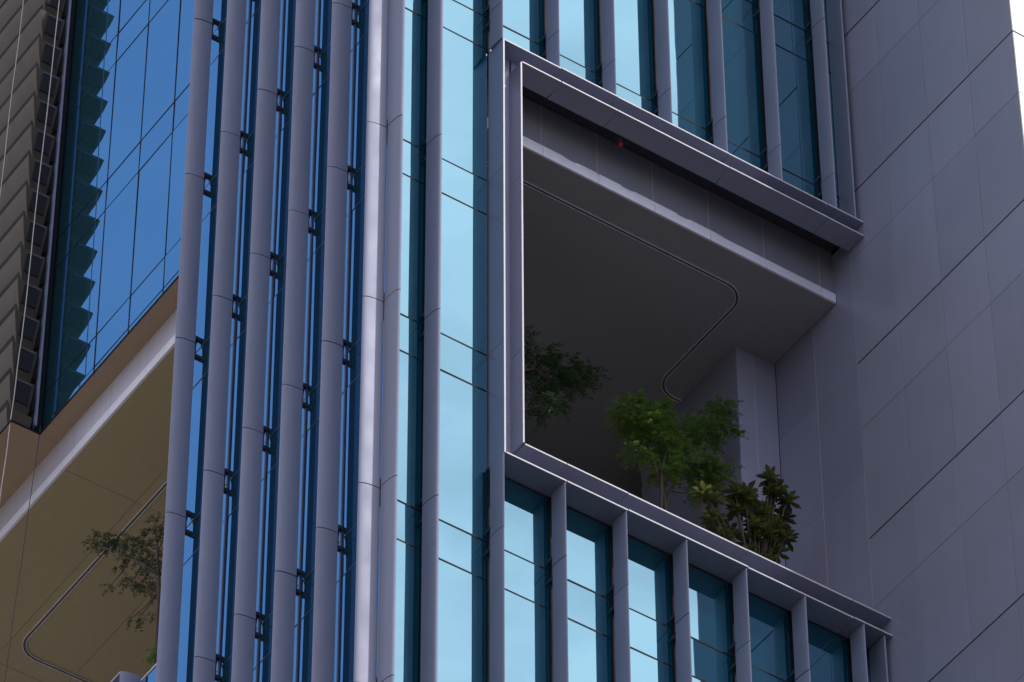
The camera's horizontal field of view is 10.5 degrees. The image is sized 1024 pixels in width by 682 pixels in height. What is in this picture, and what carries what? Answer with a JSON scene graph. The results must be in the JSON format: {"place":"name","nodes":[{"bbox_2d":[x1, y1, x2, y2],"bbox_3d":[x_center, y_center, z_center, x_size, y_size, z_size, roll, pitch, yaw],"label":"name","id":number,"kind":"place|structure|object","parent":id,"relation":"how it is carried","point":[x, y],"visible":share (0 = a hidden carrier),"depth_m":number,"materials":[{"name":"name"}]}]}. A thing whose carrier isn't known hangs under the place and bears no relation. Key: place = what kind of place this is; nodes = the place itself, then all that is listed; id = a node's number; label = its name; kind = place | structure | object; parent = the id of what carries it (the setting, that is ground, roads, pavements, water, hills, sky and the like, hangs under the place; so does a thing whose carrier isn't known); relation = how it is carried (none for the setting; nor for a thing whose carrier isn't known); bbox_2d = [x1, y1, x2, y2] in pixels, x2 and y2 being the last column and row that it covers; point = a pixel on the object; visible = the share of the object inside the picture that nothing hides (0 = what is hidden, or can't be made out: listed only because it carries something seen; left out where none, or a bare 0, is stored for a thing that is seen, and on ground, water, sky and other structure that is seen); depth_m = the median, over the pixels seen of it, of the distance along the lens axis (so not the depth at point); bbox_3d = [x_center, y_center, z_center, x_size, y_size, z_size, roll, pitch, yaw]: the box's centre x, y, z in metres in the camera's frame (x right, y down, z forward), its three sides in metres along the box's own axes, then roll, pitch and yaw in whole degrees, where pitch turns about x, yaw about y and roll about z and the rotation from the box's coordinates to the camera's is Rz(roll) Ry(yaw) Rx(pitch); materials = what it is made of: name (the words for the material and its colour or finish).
{"place":"outdoors","nodes":[
{"label":"outdoors","id":0,"kind":"place"},
{"label":"ground","id":1,"kind":"structure","parent":0,"visible":0},
{"bbox_2d":[0,0,891,681],"bbox_3d":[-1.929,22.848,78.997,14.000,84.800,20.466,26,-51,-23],"label":"office tower","id":2,"kind":"structure","parent":1,"relation":"on","point":[320,264],"depth_m":92.01,"materials":[{"name":"metal"}]},
{"bbox_2d":[4,426,40,681],"bbox_3d":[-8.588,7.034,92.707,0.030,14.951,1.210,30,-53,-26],"label":"rope","id":3,"kind":"object","parent":2,"relation":"hanging from","point":[22,557],"visible":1,"depth_m":95.69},
{"bbox_2d":[0,0,59,498],"bbox_3d":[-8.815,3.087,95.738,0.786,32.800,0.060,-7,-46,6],"label":"rope","id":4,"kind":"object","parent":2,"relation":"hanging from","point":[31,253],"visible":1,"depth_m":100.40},
{"bbox_2d":[0,0,75,431],"bbox_3d":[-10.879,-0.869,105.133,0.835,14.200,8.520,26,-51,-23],"label":"louvered bay","id":5,"kind":"object","parent":2,"relation":"on","point":[27,121],"visible":1,"depth_m":102.37,"materials":[{"name":"grey metal"}]},
{"bbox_2d":[0,0,23,193],"bbox_3d":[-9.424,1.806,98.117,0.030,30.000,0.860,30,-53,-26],"label":"rope","id":6,"kind":"object","parent":5,"relation":"hanging from","point":[11,97],"visible":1,"depth_m":104.43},
{"bbox_2d":[42,335,96,429],"bbox_3d":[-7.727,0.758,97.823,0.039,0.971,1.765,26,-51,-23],"label":"window","id":7,"kind":"structure","parent":2,"relation":"in","point":[78,372],"depth_m":97.83,"materials":[{"name":"blue glass"}]},
{"bbox_2d":[45,180,107,393],"bbox_3d":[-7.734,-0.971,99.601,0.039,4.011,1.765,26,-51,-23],"label":"window","id":8,"kind":"structure","parent":2,"relation":"in","point":[79,251],"depth_m":99.56,"materials":[{"name":"blue glass"}]},
{"bbox_2d":[57,34,118,238],"bbox_3d":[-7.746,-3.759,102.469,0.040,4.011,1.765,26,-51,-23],"label":"window","id":9,"kind":"structure","parent":2,"relation":"in","point":[90,102],"depth_m":102.42,"materials":[{"name":"blue glass"}]},
{"bbox_2d":[69,0,120,91],"bbox_3d":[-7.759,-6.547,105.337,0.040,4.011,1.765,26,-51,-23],"label":"window","id":10,"kind":"structure","parent":2,"relation":"in","point":[96,25],"depth_m":104.60,"materials":[{"name":"blue glass"}]},
{"bbox_2d":[94,296,130,369],"bbox_3d":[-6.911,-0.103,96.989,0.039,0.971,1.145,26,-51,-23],"label":"window","id":11,"kind":"structure","parent":2,"relation":"in","point":[114,331],"depth_m":97.00,"materials":[{"name":"blue glass"}]},
{"bbox_2d":[97,141,140,333],"bbox_3d":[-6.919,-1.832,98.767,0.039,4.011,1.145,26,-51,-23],"label":"window","id":12,"kind":"structure","parent":2,"relation":"in","point":[122,188],"depth_m":98.72,"materials":[{"name":"blue glass"}]},
{"bbox_2d":[82,513,164,665],"bbox_3d":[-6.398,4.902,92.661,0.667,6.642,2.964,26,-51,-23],"label":"feathery tree","id":13,"kind":"object","parent":2,"relation":"on","point":[141,561],"visible":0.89,"depth_m":93.55,"materials":[{"name":"green plant"}]},
{"bbox_2d":[108,0,149,179],"bbox_3d":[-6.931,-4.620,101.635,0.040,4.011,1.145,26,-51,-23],"label":"window","id":14,"kind":"structure","parent":2,"relation":"in","point":[126,132],"depth_m":101.58,"materials":[{"name":"blue glass"}]},
{"bbox_2d":[118,0,145,33],"bbox_3d":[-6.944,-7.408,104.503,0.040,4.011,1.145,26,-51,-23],"label":"window","id":15,"kind":"structure","parent":2,"relation":"in","point":[128,8],"depth_m":103.40,"materials":[{"name":"blue glass"}]},
{"bbox_2d":[129,257,164,330],"bbox_3d":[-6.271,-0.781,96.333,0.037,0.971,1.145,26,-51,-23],"label":"window","id":16,"kind":"structure","parent":2,"relation":"in","point":[151,289],"depth_m":96.33,"materials":[{"name":"blue glass"}]},
{"bbox_2d":[142,642,156,669],"bbox_3d":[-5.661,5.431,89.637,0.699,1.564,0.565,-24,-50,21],"label":"bush","id":17,"kind":"object","parent":2,"relation":"on","point":[152,656],"visible":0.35,"depth_m":90.06,"materials":[{"name":"green plant"}]},
{"bbox_2d":[147,668,155,681],"bbox_3d":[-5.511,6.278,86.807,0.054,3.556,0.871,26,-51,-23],"label":"window","id":18,"kind":"structure","parent":2,"relation":"in","point":[151,677],"depth_m":88.14,"materials":[{"name":"blue glass"}]},
{"bbox_2d":[131,101,174,294],"bbox_3d":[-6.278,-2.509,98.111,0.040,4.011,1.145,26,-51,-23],"label":"window","id":19,"kind":"structure","parent":2,"relation":"in","point":[156,147],"depth_m":98.07,"materials":[{"name":"blue glass"}]},
{"bbox_2d":[141,0,180,140],"bbox_3d":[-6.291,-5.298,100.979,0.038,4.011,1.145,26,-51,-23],"label":"window","id":20,"kind":"structure","parent":2,"relation":"in","point":[164,16],"depth_m":100.69,"materials":[{"name":"blue glass"}]},
{"bbox_2d":[163,239,180,291],"bbox_3d":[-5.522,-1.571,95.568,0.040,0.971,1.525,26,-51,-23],"label":"window","id":21,"kind":"structure","parent":2,"relation":"in","point":[172,259],"depth_m":95.88,"materials":[{"name":"blue glass"}]},
{"bbox_2d":[165,84,189,255],"bbox_3d":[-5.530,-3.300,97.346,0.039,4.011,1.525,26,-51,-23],"label":"window","id":22,"kind":"structure","parent":2,"relation":"in","point":[175,209],"depth_m":97.59,"materials":[{"name":"blue glass"}]},
{"bbox_2d":[175,0,194,100],"bbox_3d":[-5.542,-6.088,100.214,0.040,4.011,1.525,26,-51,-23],"label":"window","id":23,"kind":"structure","parent":2,"relation":"in","point":[187,6],"depth_m":99.95,"materials":[{"name":"blue glass"}]},
{"bbox_2d":[177,481,228,681],"bbox_3d":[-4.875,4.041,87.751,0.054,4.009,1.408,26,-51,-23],"label":"window","id":24,"kind":"structure","parent":2,"relation":"in","point":[189,581],"depth_m":87.93,"materials":[{"name":"blue glass"}]},
{"bbox_2d":[186,306,236,527],"bbox_3d":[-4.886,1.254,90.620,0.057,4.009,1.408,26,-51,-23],"label":"window","id":25,"kind":"structure","parent":2,"relation":"in","point":[197,431],"depth_m":90.68,"materials":[{"name":"blue glass"}]},
{"bbox_2d":[215,667,219,681],"bbox_3d":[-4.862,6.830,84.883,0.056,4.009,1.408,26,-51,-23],"label":"window","id":26,"kind":"structure","parent":2,"relation":"in","point":[218,672],"depth_m":85.83,"materials":[{"name":"blue glass"}]},
{"bbox_2d":[196,142,244,351],"bbox_3d":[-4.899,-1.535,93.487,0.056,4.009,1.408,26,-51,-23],"label":"window","id":27,"kind":"structure","parent":2,"relation":"in","point":[209,209],"depth_m":93.53,"materials":[{"name":"blue glass"}]},
{"bbox_2d":[213,0,227,32],"bbox_3d":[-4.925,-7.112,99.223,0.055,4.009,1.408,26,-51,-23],"label":"window","id":28,"kind":"structure","parent":2,"relation":"in","point":[219,6],"depth_m":98.23,"materials":[{"name":"blue glass"}]},
{"bbox_2d":[204,0,250,187],"bbox_3d":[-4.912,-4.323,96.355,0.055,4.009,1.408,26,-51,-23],"label":"window","id":29,"kind":"structure","parent":2,"relation":"in","point":[215,96],"depth_m":96.41,"materials":[{"name":"blue glass"}]},
{"bbox_2d":[220,625,259,681],"bbox_3d":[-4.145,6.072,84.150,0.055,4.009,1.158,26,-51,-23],"label":"window","id":30,"kind":"structure","parent":2,"relation":"in","point":[226,670],"depth_m":85.24,"materials":[{"name":"blue glass"}]},
{"bbox_2d":[220,438,267,667],"bbox_3d":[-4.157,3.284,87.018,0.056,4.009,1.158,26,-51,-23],"label":"window","id":31,"kind":"structure","parent":2,"relation":"in","point":[234,484],"depth_m":87.05,"materials":[{"name":"blue glass"}]},
{"bbox_2d":[229,264,274,480],"bbox_3d":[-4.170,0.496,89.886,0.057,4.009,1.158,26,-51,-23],"label":"window","id":32,"kind":"structure","parent":2,"relation":"in","point":[242,309],"depth_m":89.93,"materials":[{"name":"blue glass"}]},
{"bbox_2d":[237,100,280,305],"bbox_3d":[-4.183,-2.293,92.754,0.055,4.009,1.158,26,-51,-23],"label":"window","id":33,"kind":"structure","parent":2,"relation":"in","point":[248,169],"depth_m":92.80,"materials":[{"name":"blue glass"}]},
{"bbox_2d":[244,0,284,142],"bbox_3d":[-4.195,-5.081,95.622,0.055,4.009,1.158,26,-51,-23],"label":"window","id":34,"kind":"structure","parent":2,"relation":"in","point":[255,17],"depth_m":95.42,"materials":[{"name":"blue glass"}]},
{"bbox_2d":[258,582,301,681],"bbox_3d":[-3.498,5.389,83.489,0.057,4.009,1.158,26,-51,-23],"label":"window","id":35,"kind":"structure","parent":2,"relation":"in","point":[265,650],"depth_m":84.44,"materials":[{"name":"blue glass"}]},
{"bbox_2d":[260,395,306,624],"bbox_3d":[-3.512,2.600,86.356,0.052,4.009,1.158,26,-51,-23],"label":"window","id":36,"kind":"structure","parent":2,"relation":"in","point":[270,525],"depth_m":86.40,"materials":[{"name":"blue glass"}]},
{"bbox_2d":[268,221,312,438],"bbox_3d":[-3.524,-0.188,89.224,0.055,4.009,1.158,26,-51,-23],"label":"window","id":37,"kind":"structure","parent":2,"relation":"in","point":[280,267],"depth_m":89.25,"materials":[{"name":"blue glass"}]},
{"bbox_2d":[275,57,317,263],"bbox_3d":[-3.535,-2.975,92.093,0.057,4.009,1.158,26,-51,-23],"label":"window","id":38,"kind":"structure","parent":2,"relation":"in","point":[286,103],"depth_m":92.13,"materials":[{"name":"blue glass"}]},
{"bbox_2d":[281,0,319,99],"bbox_3d":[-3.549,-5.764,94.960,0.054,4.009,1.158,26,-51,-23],"label":"window","id":39,"kind":"structure","parent":2,"relation":"in","point":[290,5],"depth_m":94.40,"materials":[{"name":"blue glass"}]},
{"bbox_2d":[298,538,342,681],"bbox_3d":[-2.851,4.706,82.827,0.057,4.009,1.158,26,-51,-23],"label":"window","id":40,"kind":"structure","parent":2,"relation":"in","point":[307,586],"depth_m":83.45,"materials":[{"name":"blue glass"}]},
{"bbox_2d":[301,352,346,582],"bbox_3d":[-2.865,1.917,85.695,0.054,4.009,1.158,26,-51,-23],"label":"window","id":41,"kind":"structure","parent":2,"relation":"in","point":[313,399],"depth_m":85.74,"materials":[{"name":"blue glass"}]},
{"bbox_2d":[307,178,351,395],"bbox_3d":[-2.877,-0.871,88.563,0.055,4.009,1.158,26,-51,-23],"label":"window","id":42,"kind":"structure","parent":2,"relation":"in","point":[318,238],"depth_m":88.62,"materials":[{"name":"blue glass"}]},
{"bbox_2d":[313,14,355,220],"bbox_3d":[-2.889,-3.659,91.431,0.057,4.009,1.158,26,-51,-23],"label":"window","id":43,"kind":"structure","parent":2,"relation":"in","point":[320,181],"depth_m":91.48,"materials":[{"name":"blue glass"}]},
{"bbox_2d":[318,0,356,57],"bbox_3d":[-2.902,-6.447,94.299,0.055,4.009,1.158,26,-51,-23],"label":"window","id":44,"kind":"structure","parent":2,"relation":"in","point":[325,5],"depth_m":93.51,"materials":[{"name":"blue glass"}]},
{"bbox_2d":[339,516,379,681],"bbox_3d":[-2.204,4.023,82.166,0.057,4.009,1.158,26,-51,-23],"label":"window","id":45,"kind":"structure","parent":2,"relation":"in","point":[348,590],"depth_m":82.66,"materials":[{"name":"blue glass"}]},
{"bbox_2d":[356,0,368,14],"bbox_3d":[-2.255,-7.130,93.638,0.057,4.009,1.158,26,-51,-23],"label":"window","id":46,"kind":"structure","parent":2,"relation":"in","point":[360,3],"depth_m":92.53,"materials":[{"name":"blue glass"}]},
{"bbox_2d":[343,320,383,537],"bbox_3d":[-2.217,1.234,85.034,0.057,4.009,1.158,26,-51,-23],"label":"window","id":47,"kind":"structure","parent":2,"relation":"in","point":[351,466],"depth_m":85.20,"materials":[{"name":"blue glass"}]},
{"bbox_2d":[348,157,386,350],"bbox_3d":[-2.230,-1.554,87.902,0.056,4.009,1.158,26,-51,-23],"label":"window","id":48,"kind":"structure","parent":2,"relation":"in","point":[358,180],"depth_m":88.06,"materials":[{"name":"blue glass"}]},
{"bbox_2d":[352,0,389,176],"bbox_3d":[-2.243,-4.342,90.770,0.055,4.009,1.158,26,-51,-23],"label":"window","id":49,"kind":"structure","parent":2,"relation":"in","point":[362,17],"depth_m":90.94,"materials":[{"name":"blue glass"}]},
{"bbox_2d":[394,501,419,681],"bbox_3d":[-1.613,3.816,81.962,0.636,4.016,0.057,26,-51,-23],"label":"window","id":50,"kind":"structure","parent":2,"relation":"in","point":[407,604],"depth_m":82.12,"materials":[{"name":"teal glass"}]},
{"bbox_2d":[397,315,422,511],"bbox_3d":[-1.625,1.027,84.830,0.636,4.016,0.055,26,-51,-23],"label":"window","id":51,"kind":"structure","parent":2,"relation":"in","point":[411,338],"depth_m":84.83,"materials":[{"name":"teal glass"}]},
{"bbox_2d":[400,140,424,324],"bbox_3d":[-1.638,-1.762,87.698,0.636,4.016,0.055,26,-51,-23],"label":"window","id":52,"kind":"structure","parent":2,"relation":"in","point":[413,175],"depth_m":87.69,"materials":[{"name":"teal glass"}]},
{"bbox_2d":[403,0,426,150],"bbox_3d":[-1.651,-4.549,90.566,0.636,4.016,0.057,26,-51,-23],"label":"window","id":53,"kind":"structure","parent":2,"relation":"in","point":[414,99],"depth_m":90.41,"materials":[{"name":"teal glass"}]},
{"bbox_2d":[419,510,486,681],"bbox_3d":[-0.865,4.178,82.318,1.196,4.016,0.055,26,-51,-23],"label":"window","id":54,"kind":"structure","parent":2,"relation":"in","point":[462,582],"depth_m":82.68,"materials":[{"name":"teal glass"}]},
{"bbox_2d":[421,324,486,541],"bbox_3d":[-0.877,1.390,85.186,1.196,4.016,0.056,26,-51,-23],"label":"window","id":55,"kind":"structure","parent":2,"relation":"in","point":[463,370],"depth_m":85.20,"materials":[{"name":"teal glass"}]},
{"bbox_2d":[423,150,486,355],"bbox_3d":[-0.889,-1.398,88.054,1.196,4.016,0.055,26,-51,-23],"label":"window","id":56,"kind":"structure","parent":2,"relation":"in","point":[464,194],"depth_m":88.06,"materials":[{"name":"teal glass"}]},
{"bbox_2d":[425,0,486,180],"bbox_3d":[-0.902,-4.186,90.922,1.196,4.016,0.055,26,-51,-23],"label":"window","id":57,"kind":"structure","parent":2,"relation":"in","point":[464,83],"depth_m":90.94,"materials":[{"name":"teal glass"}]},
{"bbox_2d":[453,0,486,17],"bbox_3d":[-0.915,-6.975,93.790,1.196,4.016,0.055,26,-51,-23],"label":"window","id":58,"kind":"structure","parent":2,"relation":"in","point":[478,6],"depth_m":92.60,"materials":[{"name":"teal glass"}]},
{"bbox_2d":[486,0,542,46],"bbox_3d":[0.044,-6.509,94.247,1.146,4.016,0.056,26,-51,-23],"label":"window","id":59,"kind":"structure","parent":2,"relation":"in","point":[524,18],"depth_m":93.19,"materials":[{"name":"teal glass"}]},
{"bbox_2d":[487,17,542,57],"bbox_3d":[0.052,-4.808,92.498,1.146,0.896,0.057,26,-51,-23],"label":"window","id":60,"kind":"structure","parent":2,"relation":"in","point":[509,35],"depth_m":92.73,"materials":[{"name":"teal glass"}]},
{"bbox_2d":[487,468,548,570],"bbox_3d":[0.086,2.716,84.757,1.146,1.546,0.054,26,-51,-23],"label":"window","id":61,"kind":"structure","parent":2,"relation":"in","point":[525,510],"depth_m":84.79,"materials":[{"name":"teal glass"}]},
{"bbox_2d":[486,541,549,681],"bbox_3d":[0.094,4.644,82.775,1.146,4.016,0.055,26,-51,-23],"label":"window","id":62,"kind":"structure","parent":2,"relation":"in","point":[527,622],"depth_m":83.35,"materials":[{"name":"teal glass"}]},
{"bbox_2d":[487,325,612,431],"bbox_3d":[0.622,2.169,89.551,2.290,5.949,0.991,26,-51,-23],"label":"feathery tree","id":63,"kind":"object","parent":2,"relation":"on","point":[567,379],"visible":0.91,"depth_m":91.13,"materials":[{"name":"green plant"}]},
{"bbox_2d":[543,46,598,85],"bbox_3d":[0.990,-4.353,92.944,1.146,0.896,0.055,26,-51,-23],"label":"window","id":64,"kind":"structure","parent":2,"relation":"in","point":[565,63],"depth_m":93.21,"materials":[{"name":"teal glass"}]},
{"bbox_2d":[543,0,598,74],"bbox_3d":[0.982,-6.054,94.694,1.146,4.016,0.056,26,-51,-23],"label":"window","id":65,"kind":"structure","parent":2,"relation":"in","point":[578,19],"depth_m":93.87,"materials":[{"name":"teal glass"}]},
{"bbox_2d":[548,498,610,599],"bbox_3d":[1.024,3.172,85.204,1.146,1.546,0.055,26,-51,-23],"label":"window","id":66,"kind":"structure","parent":2,"relation":"in","point":[588,550],"depth_m":85.24,"materials":[{"name":"teal glass"}]},
{"bbox_2d":[549,570,611,681],"bbox_3d":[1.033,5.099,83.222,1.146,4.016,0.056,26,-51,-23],"label":"window","id":67,"kind":"structure","parent":2,"relation":"in","point":[589,614],"depth_m":84.00,"materials":[{"name":"teal glass"}]},
{"bbox_2d":[611,138,622,147],"bbox_3d":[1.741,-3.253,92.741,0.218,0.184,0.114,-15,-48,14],"label":"warning lamp","id":68,"kind":"object","parent":2,"relation":"attached to","point":[619,142],"visible":1,"depth_m":92.70,"materials":[{"name":"red plastic"}]},
{"bbox_2d":[598,0,654,102],"bbox_3d":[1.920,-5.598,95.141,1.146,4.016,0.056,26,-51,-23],"label":"window","id":69,"kind":"structure","parent":2,"relation":"in","point":[633,18],"depth_m":94.59,"materials":[{"name":"teal glass"}]},
{"bbox_2d":[599,74,654,114],"bbox_3d":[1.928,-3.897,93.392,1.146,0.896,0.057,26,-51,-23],"label":"window","id":70,"kind":"structure","parent":2,"relation":"in","point":[637,100],"depth_m":93.64,"materials":[{"name":"teal glass"}]},
{"bbox_2d":[609,526,671,628],"bbox_3d":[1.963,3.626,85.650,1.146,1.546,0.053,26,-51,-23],"label":"window","id":71,"kind":"structure","parent":2,"relation":"in","point":[648,567],"depth_m":85.68,"materials":[{"name":"teal glass"}]},
{"bbox_2d":[610,599,672,681],"bbox_3d":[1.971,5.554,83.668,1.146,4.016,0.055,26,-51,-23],"label":"window","id":72,"kind":"structure","parent":2,"relation":"in","point":[651,660],"depth_m":84.66,"materials":[{"name":"teal glass"}]},
{"bbox_2d":[602,389,748,512],"bbox_3d":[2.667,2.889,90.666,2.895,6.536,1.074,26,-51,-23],"label":"feathery tree","id":73,"kind":"object","parent":2,"relation":"on","point":[643,426],"visible":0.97,"depth_m":91.64,"materials":[{"name":"green plant"}]},
{"bbox_2d":[651,0,709,131],"bbox_3d":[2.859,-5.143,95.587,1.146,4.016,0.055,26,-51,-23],"label":"window","id":74,"kind":"structure","parent":2,"relation":"in","point":[687,36],"depth_m":95.28,"materials":[{"name":"teal glass"}]},
{"bbox_2d":[655,103,709,142],"bbox_3d":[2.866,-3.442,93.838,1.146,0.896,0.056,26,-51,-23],"label":"window","id":75,"kind":"structure","parent":2,"relation":"in","point":[678,121],"depth_m":94.10,"materials":[{"name":"teal glass"}]},
{"bbox_2d":[669,555,731,656],"bbox_3d":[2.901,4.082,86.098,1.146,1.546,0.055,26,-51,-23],"label":"window","id":76,"kind":"structure","parent":2,"relation":"in","point":[709,600],"depth_m":86.12,"materials":[{"name":"teal glass"}]},
{"bbox_2d":[672,627,732,681],"bbox_3d":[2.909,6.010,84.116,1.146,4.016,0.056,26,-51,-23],"label":"window","id":77,"kind":"structure","parent":2,"relation":"in","point":[709,664],"depth_m":85.31,"materials":[{"name":"teal glass"}]},
{"bbox_2d":[704,0,763,159],"bbox_3d":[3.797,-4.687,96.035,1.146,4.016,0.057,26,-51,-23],"label":"window","id":78,"kind":"structure","parent":2,"relation":"in","point":[739,18],"depth_m":95.98,"materials":[{"name":"teal glass"}]},
{"bbox_2d":[710,131,764,170],"bbox_3d":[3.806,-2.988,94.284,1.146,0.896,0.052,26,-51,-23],"label":"window","id":79,"kind":"structure","parent":2,"relation":"in","point":[733,149],"depth_m":94.54,"materials":[{"name":"teal glass"}]},
{"bbox_2d":[690,464,800,563],"bbox_3d":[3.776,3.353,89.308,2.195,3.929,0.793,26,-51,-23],"label":"broadleaf shrub","id":80,"kind":"object","parent":2,"relation":"on","point":[775,531],"visible":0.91,"depth_m":89.71,"materials":[{"name":"green plant"}]},
{"bbox_2d":[746,0,755,4],"bbox_3d":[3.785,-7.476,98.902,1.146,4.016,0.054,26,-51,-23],"label":"window","id":81,"kind":"structure","parent":2,"relation":"in","point":[751,1],"depth_m":97.68,"materials":[{"name":"teal glass"}]},
{"bbox_2d":[732,656,783,681],"bbox_3d":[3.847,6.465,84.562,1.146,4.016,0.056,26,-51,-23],"label":"window","id":82,"kind":"structure","parent":2,"relation":"in","point":[758,675],"depth_m":85.87,"materials":[{"name":"teal glass"}]},
{"bbox_2d":[729,583,791,681],"bbox_3d":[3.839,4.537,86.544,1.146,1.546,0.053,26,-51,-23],"label":"window","id":83,"kind":"structure","parent":2,"relation":"in","point":[769,625],"depth_m":86.59,"materials":[{"name":"teal glass"}]},
{"bbox_2d":[756,0,808,32],"bbox_3d":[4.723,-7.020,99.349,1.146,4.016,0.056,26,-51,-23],"label":"window","id":84,"kind":"structure","parent":2,"relation":"in","point":[794,12],"depth_m":98.21,"materials":[{"name":"teal glass"}]},
{"bbox_2d":[756,4,817,186],"bbox_3d":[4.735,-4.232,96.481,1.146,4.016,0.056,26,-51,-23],"label":"window","id":85,"kind":"structure","parent":2,"relation":"in","point":[794,82],"depth_m":96.48,"materials":[{"name":"teal glass"}]},
{"bbox_2d":[764,159,818,198],"bbox_3d":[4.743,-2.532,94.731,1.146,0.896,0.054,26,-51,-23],"label":"window","id":86,"kind":"structure","parent":2,"relation":"in","point":[788,177],"depth_m":95.00,"materials":[{"name":"teal glass"}]},
{"bbox_2d":[806,0,828,43],"bbox_3d":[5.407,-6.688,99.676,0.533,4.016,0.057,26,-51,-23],"label":"window","id":87,"kind":"structure","parent":2,"relation":"in","point":[807,1],"depth_m":98.57,"materials":[{"name":"teal glass"}]},
{"bbox_2d":[788,611,848,681],"bbox_3d":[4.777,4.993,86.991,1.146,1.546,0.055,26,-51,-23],"label":"window","id":88,"kind":"structure","parent":2,"relation":"in","point":[828,658],"depth_m":87.18,"materials":[{"name":"teal glass"}]},
{"bbox_2d":[808,32,838,197],"bbox_3d":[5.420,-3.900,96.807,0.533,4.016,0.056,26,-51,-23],"label":"window","id":89,"kind":"structure","parent":2,"relation":"in","point":[810,43],"depth_m":96.74,"materials":[{"name":"teal glass"}]},
{"bbox_2d":[818,186,839,208],"bbox_3d":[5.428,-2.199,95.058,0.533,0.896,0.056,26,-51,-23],"label":"window","id":90,"kind":"structure","parent":2,"relation":"in","point":[819,189],"depth_m":95.25,"materials":[{"name":"teal glass"}]},
{"bbox_2d":[846,639,870,681],"bbox_3d":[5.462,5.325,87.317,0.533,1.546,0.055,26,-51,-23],"label":"window","id":91,"kind":"structure","parent":2,"relation":"in","point":[848,641],"depth_m":87.52,"materials":[{"name":"teal glass"}]},
{"bbox_2d":[641,0,1023,681],"bbox_3d":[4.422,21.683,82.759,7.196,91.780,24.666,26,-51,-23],"label":"side wing","id":92,"kind":"structure","parent":1,"relation":"on","point":[899,370],"depth_m":91.19,"materials":[{"name":"grey concrete"}]}
]}

